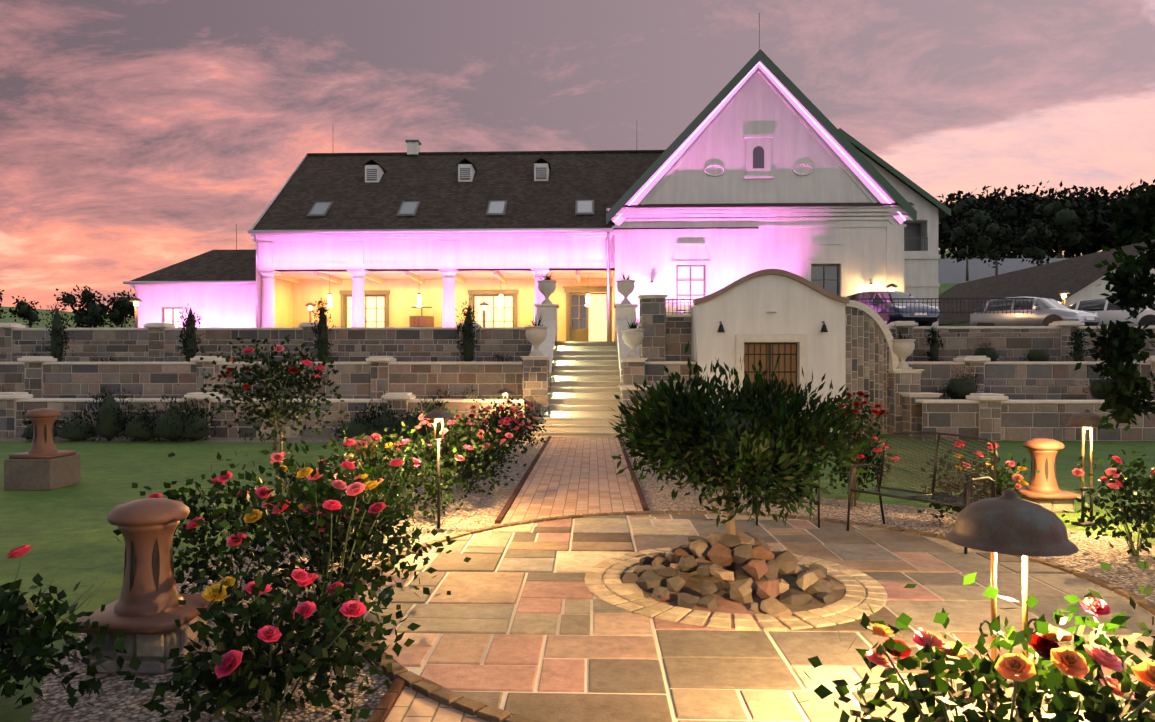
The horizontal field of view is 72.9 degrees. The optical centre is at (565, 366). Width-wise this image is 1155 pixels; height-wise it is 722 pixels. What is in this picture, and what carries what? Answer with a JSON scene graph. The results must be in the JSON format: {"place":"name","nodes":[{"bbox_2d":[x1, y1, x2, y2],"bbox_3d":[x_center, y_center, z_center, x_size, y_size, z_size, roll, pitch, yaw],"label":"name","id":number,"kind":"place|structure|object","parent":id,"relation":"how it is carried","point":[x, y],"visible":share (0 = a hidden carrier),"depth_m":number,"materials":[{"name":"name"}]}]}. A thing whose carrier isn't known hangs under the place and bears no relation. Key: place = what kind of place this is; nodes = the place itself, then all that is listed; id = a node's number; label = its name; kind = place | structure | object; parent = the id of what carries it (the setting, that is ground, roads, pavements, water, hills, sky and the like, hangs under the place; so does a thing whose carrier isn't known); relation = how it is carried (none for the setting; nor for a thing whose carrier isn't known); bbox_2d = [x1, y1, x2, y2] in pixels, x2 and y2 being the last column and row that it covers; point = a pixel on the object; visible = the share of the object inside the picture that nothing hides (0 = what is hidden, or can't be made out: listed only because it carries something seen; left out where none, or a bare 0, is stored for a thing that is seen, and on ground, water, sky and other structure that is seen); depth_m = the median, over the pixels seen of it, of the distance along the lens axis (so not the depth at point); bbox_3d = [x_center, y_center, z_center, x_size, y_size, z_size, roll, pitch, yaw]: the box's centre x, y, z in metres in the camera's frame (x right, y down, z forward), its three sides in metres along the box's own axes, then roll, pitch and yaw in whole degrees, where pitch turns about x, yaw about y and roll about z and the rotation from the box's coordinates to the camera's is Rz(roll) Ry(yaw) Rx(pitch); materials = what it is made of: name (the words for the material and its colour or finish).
{"place":"outdoors","nodes":[
{"label":"outdoors","id":0,"kind":"place"},
{"bbox_2d":[261,270,613,340],"bbox_3d":[-5.152,-2.372,33.526,14.370,3.200,3.850,0,0,2],"label":"house porch interior","id":1,"kind":"object","parent":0,"point":[295,292],"visible":0.4,"depth_m":35.01,"materials":[{"name":"yellow paint"}]},
{"bbox_2d":[384,437,642,721],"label":"brick path","id":2,"kind":"structure","parent":0,"point":[567,476],"depth_m":10.42,"materials":[{"name":"brown brick"}]},
{"bbox_2d":[368,436,648,721],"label":"path kerb","id":3,"kind":"structure","parent":2,"relation":"on","point":[384,707],"depth_m":8.61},
{"bbox_2d":[0,250,1081,327],"bbox_3d":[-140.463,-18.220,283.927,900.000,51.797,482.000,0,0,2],"label":"trunks","id":4,"kind":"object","parent":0,"point":[943,287],"depth_m":459.14,"materials":[{"name":"brown wood"}]},
{"bbox_2d":[22,306,1118,466],"bbox_3d":[-0.369,-0.031,14.113,29.294,3.418,17.078,0,0,2],"label":"shrub foliage","id":5,"kind":"object","parent":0,"point":[104,430],"visible":0.38,"depth_m":17.50,"materials":[{"name":"green plant"}]},
{"bbox_2d":[0,434,1154,721],"bbox_3d":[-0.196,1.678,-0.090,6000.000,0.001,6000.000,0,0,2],"label":"lawn","id":6,"kind":"structure","parent":0,"point":[70,536],"depth_m":10.54,"materials":[{"name":"green plant"}]},
{"bbox_2d":[4,454,1073,673],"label":"bollard plinths","id":7,"kind":"object","parent":6,"relation":"on","point":[149,651],"visible":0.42,"depth_m":4.52,"materials":[{"name":"stone"}]},
{"bbox_2d":[9,408,1080,633],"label":"terracotta bollards","id":8,"kind":"object","parent":7,"relation":"on","point":[143,606],"visible":0.73,"depth_m":4.40,"materials":[{"name":"orange ceramic"}]},
{"bbox_2d":[33,424,1056,590],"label":"bollard slits","id":9,"kind":"object","parent":8,"relation":"on","point":[156,564],"visible":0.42,"depth_m":4.41,"materials":[{"name":"black"}]},
{"bbox_2d":[1,272,1116,441],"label":"shrubs","id":10,"kind":"object","parent":6,"relation":"on","point":[368,419],"visible":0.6,"depth_m":19.03,"materials":[{"name":"green plant"}]},
{"bbox_2d":[0,298,1154,440],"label":"stone walls","id":11,"kind":"structure","parent":6,"relation":"on","point":[867,360],"depth_m":20.69,"materials":[{"name":"grey stone"}]},
{"bbox_2d":[0,294,1154,403],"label":"stone copings","id":12,"kind":"object","parent":11,"relation":"on","point":[624,313],"visible":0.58,"depth_m":20.67,"materials":[{"name":"grey stone"}]},
{"bbox_2d":[524,280,915,368],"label":"stone urns","id":13,"kind":"object","parent":12,"relation":"on","point":[536,336],"visible":0.96,"depth_m":19.75,"materials":[{"name":"grey stone"}]},
{"bbox_2d":[666,298,1033,314],"bbox_3d":[7.613,-1.629,21.102,9.857,0.435,0.040,0,0,2],"label":"terrace railing","id":14,"kind":"object","parent":12,"relation":"on","point":[906,302],"visible":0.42,"depth_m":21.02,"materials":[{"name":"black metal"}]},
{"bbox_2d":[0,437,1154,721],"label":"gravel beds","id":15,"kind":"object","parent":6,"relation":"on","point":[118,699],"visible":0.23,"depth_m":6.84,"materials":[{"name":"grey gravel"}]},
{"bbox_2d":[0,330,1154,721],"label":"rose bushes","id":16,"kind":"object","parent":15,"relation":"on","point":[244,686],"visible":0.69,"depth_m":3.94,"materials":[{"name":"green plant"}]},
{"bbox_2d":[6,345,1154,699],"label":"rose flowers","id":17,"kind":"object","parent":16,"relation":"attached to","point":[1022,667],"visible":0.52,"depth_m":3.49,"materials":[{"name":"plant"}]},
{"bbox_2d":[358,513,1154,721],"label":"patio joints","id":18,"kind":"object","parent":15,"relation":"on","point":[417,670],"visible":0.04,"depth_m":4.70,"materials":[{"name":"beige concrete"}]},
{"bbox_2d":[621,564,845,598],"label":"rock bed soil","id":19,"kind":"structure","parent":18,"relation":"on","point":[694,582],"depth_m":5.98,"materials":[{"name":"brown soil"}]},
{"bbox_2d":[633,530,845,617],"bbox_3d":[1.325,1.496,6.001,1.606,0.459,1.736,0,0,2],"label":"rock pile","id":20,"kind":"object","parent":19,"relation":"on","point":[657,574],"visible":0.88,"depth_m":5.67,"materials":[{"name":"stone"}]},
{"bbox_2d":[346,511,1154,721],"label":"patio flagstones","id":21,"kind":"object","parent":18,"relation":"on","point":[706,660],"visible":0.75,"depth_m":5.08,"materials":[{"name":"beige stone"}]},
{"bbox_2d":[752,432,997,553],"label":"patio furniture","id":22,"kind":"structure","parent":21,"relation":"on","point":[932,493],"depth_m":7.70,"materials":[{"name":"black metal"}]},
{"bbox_2d":[764,434,993,504],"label":"garden chairs","id":23,"kind":"object","parent":22,"relation":"on","point":[964,467],"visible":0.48,"depth_m":7.67,"materials":[{"name":"black"}]},
{"bbox_2d":[434,393,1092,680],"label":"lamp rods","id":24,"kind":"object","parent":15,"relation":"on","point":[1024,591],"visible":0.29,"depth_m":3.26,"materials":[{"name":"silver metal"}]},
{"bbox_2d":[525,342,632,437],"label":"stair steps","id":25,"kind":"structure","parent":6,"relation":"on","point":[585,384],"depth_m":20.55,"materials":[{"name":"stone"}]},
{"bbox_2d":[133,275,1101,721],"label":"lamp ironwork","id":26,"kind":"object","parent":6,"relation":"on","point":[991,685],"visible":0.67,"depth_m":7.94,"materials":[{"name":"black metal"}]},
{"bbox_2d":[130,283,1105,556],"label":"lamp caps","id":27,"kind":"object","parent":26,"relation":"on","point":[1008,521],"visible":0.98,"depth_m":3.14,"materials":[{"name":"black metal"}]},
{"bbox_2d":[274,348,1154,582],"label":"tree trunks and limbs","id":28,"kind":"object","parent":6,"relation":"on","point":[731,527],"visible":0.23,"depth_m":6.03,"materials":[{"name":"brown wood"}]},
{"bbox_2d":[681,275,844,432],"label":"cellar walls","id":29,"kind":"structure","parent":6,"relation":"on","point":[746,306],"depth_m":19.73,"materials":[{"name":"white paint"}]},
{"bbox_2d":[693,269,848,304],"bbox_3d":[5.198,-2.032,19.885,3.840,0.880,0.480,0,0,2],"label":"wall coping","id":30,"kind":"object","parent":29,"relation":"on","point":[806,282],"visible":0.79,"depth_m":19.65,"materials":[{"name":"beige concrete"}]},
{"bbox_2d":[736,311,807,412],"bbox_3d":[5.192,0.138,19.725,1.780,3.080,0.240,0,0,2],"label":"door surround","id":31,"kind":"object","parent":29,"relation":"attached to","point":[801,339],"visible":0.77,"depth_m":19.65,"materials":[{"name":"beige paint"}]},
{"bbox_2d":[744,344,795,409],"bbox_3d":[5.200,0.528,19.955,1.380,2.300,0.001,0,0,2],"label":"cellar door","id":32,"kind":"structure","parent":31,"relation":"in","point":[775,357],"depth_m":19.95,"materials":[{"name":"brown wood"}]},
{"bbox_2d":[717,321,827,403],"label":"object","id":33,"kind":"object","parent":29,"relation":"attached to","point":[823,328],"visible":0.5,"depth_m":19.89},
{"bbox_2d":[0,180,1154,327],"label":"forest tree","id":34,"kind":"object","parent":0,"point":[1089,207],"depth_m":108.47,"materials":[{"name":"green plant"}]},
{"bbox_2d":[0,195,1154,326],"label":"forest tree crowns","id":35,"kind":"object","parent":34,"relation":"on","point":[1062,219],"visible":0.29,"depth_m":106.03,"materials":[{"name":"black plant"}]},
{"bbox_2d":[0,0,1154,315],"label":"sky","id":36,"kind":"structure","parent":0,"point":[137,136],"materials":[{"name":"pink"}]},
{"bbox_2d":[236,13,927,250],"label":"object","id":37,"kind":"object","parent":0,"point":[912,237],"visible":0.56,"depth_m":34.47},
{"bbox_2d":[555,341,616,341],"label":"terrace paving","id":38,"kind":"structure","parent":0,"point":[585,341],"depth_m":23.66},
{"bbox_2d":[409,304,433,326],"bbox_3d":[-6.310,-1.772,34.342,1.320,2.000,1.320,0,0,2],"label":"wine press","id":39,"kind":"object","parent":38,"relation":"on","point":[421,321],"depth_m":33.91,"materials":[{"name":"brown wood"}]},
{"bbox_2d":[129,61,943,340],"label":"house walls","id":40,"kind":"structure","parent":38,"relation":"on","point":[804,162],"depth_m":30.75,"materials":[{"name":"white paint"}]},
{"bbox_2d":[123,154,613,340],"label":"house gutters","id":41,"kind":"object","parent":40,"relation":"attached to","point":[255,232],"visible":0.92,"depth_m":30.95,"materials":[{"name":"white metal"}]},
{"bbox_2d":[165,294,605,340],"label":"house lit windows","id":42,"kind":"structure","parent":40,"relation":"attached to","point":[597,319],"depth_m":35.37,"materials":[{"name":"yellow glass"}]},
{"bbox_2d":[162,264,839,340],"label":"house window frames","id":43,"kind":"structure","parent":40,"relation":"in","point":[578,334],"depth_m":34.95,"materials":[{"name":"wood"}]},
{"bbox_2d":[572,266,836,328],"bbox_3d":[5.451,-2.832,32.839,11.405,2.420,0.428,0,0,24],"label":"window pane","id":44,"kind":"structure","parent":43,"relation":"in","point":[830,273],"depth_m":30.78,"materials":[{"name":"clear glass"}]},
{"bbox_2d":[131,150,913,280],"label":"house roof","id":45,"kind":"structure","parent":40,"relation":"on","point":[603,179],"depth_m":33.92,"materials":[{"name":"black tile"}]},
{"bbox_2d":[310,201,591,213],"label":"house skylights","id":46,"kind":"object","parent":45,"relation":"in","point":[494,207],"visible":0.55,"depth_m":32.37,"materials":[{"name":"grey glass"}]},
{"bbox_2d":[363,68,945,216],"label":"house roof sides","id":47,"kind":"object","parent":40,"relation":"on","point":[541,160],"visible":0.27,"depth_m":43.33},
{"bbox_2d":[678,267,702,309],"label":"pink house lit windows","id":48,"kind":"structure","parent":40,"relation":"attached to","point":[684,286],"depth_m":30.95,"materials":[{"name":"pink"}]},
{"bbox_2d":[613,62,905,221],"bbox_3d":[7.554,-8.806,30.593,11.337,6.229,0.135,0,0,2],"label":"pink gable led strip","id":49,"kind":"object","parent":40,"relation":"attached to","point":[867,179],"visible":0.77,"depth_m":30.51,"materials":[{"name":"pink plastic"}]},
{"bbox_2d":[611,61,907,225],"bbox_3d":[7.555,-8.781,30.608,11.577,6.506,0.103,0,0,2],"label":"gable rake moulding","id":50,"kind":"object","parent":40,"relation":"attached to","point":[849,164],"visible":0.62,"depth_m":30.55,"materials":[{"name":"white paint"}]},
{"bbox_2d":[606,49,950,223],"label":"green house trim","id":51,"kind":"structure","parent":40,"relation":"attached to","point":[844,139],"depth_m":30.29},
{"bbox_2d":[134,298,1064,327],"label":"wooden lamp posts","id":52,"kind":"object","parent":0,"point":[136,320],"visible":0.29,"depth_m":32.16,"materials":[{"name":"brown wood"}]},
{"bbox_2d":[133,283,1089,428],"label":"lamp bulbs","id":53,"kind":"object","parent":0,"point":[135,303],"visible":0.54,"depth_m":33.01,"materials":[{"name":"glass"}]},
{"bbox_2d":[608,179,1154,526],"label":"tree leaves","id":54,"kind":"object","parent":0,"point":[651,435],"visible":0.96,"depth_m":5.74,"materials":[{"name":"green plant"}]},
{"bbox_2d":[938,258,1069,282],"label":"wall","id":55,"kind":"structure","parent":0,"point":[949,271],"depth_m":73.37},
{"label":"car park ground","id":56,"kind":"structure","parent":0,"visible":0},
{"bbox_2d":[847,291,939,325],"bbox_3d":[11.220,-1.962,27.503,2.018,1.431,4.093,0,0,-10],"label":"blue hatchback car","id":57,"kind":"object","parent":56,"relation":"on","point":[925,319],"visible":0.54,"depth_m":25.95,"materials":[{"name":"blue paint"}]},
{"bbox_2d":[970,297,1100,325],"bbox_3d":[18.079,-1.984,30.270,2.080,1.475,4.220,0,0,-28],"label":"silver saloon car","id":58,"kind":"object","parent":56,"relation":"on","point":[1046,311],"visible":0.71,"depth_m":29.64,"materials":[{"name":"grey paint"}]},
{"bbox_2d":[938,251,1154,325],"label":"outbuilding walls","id":59,"kind":"structure","parent":56,"relation":"on","point":[1090,291],"depth_m":39.02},
{"bbox_2d":[938,240,1154,324],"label":"roof","id":60,"kind":"structure","parent":59,"relation":"on","point":[1072,276],"depth_m":46.55,"materials":[{"name":"grey"}]},
{"bbox_2d":[1068,298,1154,325],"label":"white hatchback car","id":61,"kind":"object","parent":56,"relation":"on","point":[1105,310],"visible":0.31,"depth_m":29.82,"materials":[{"name":"white paint"}]}
]}

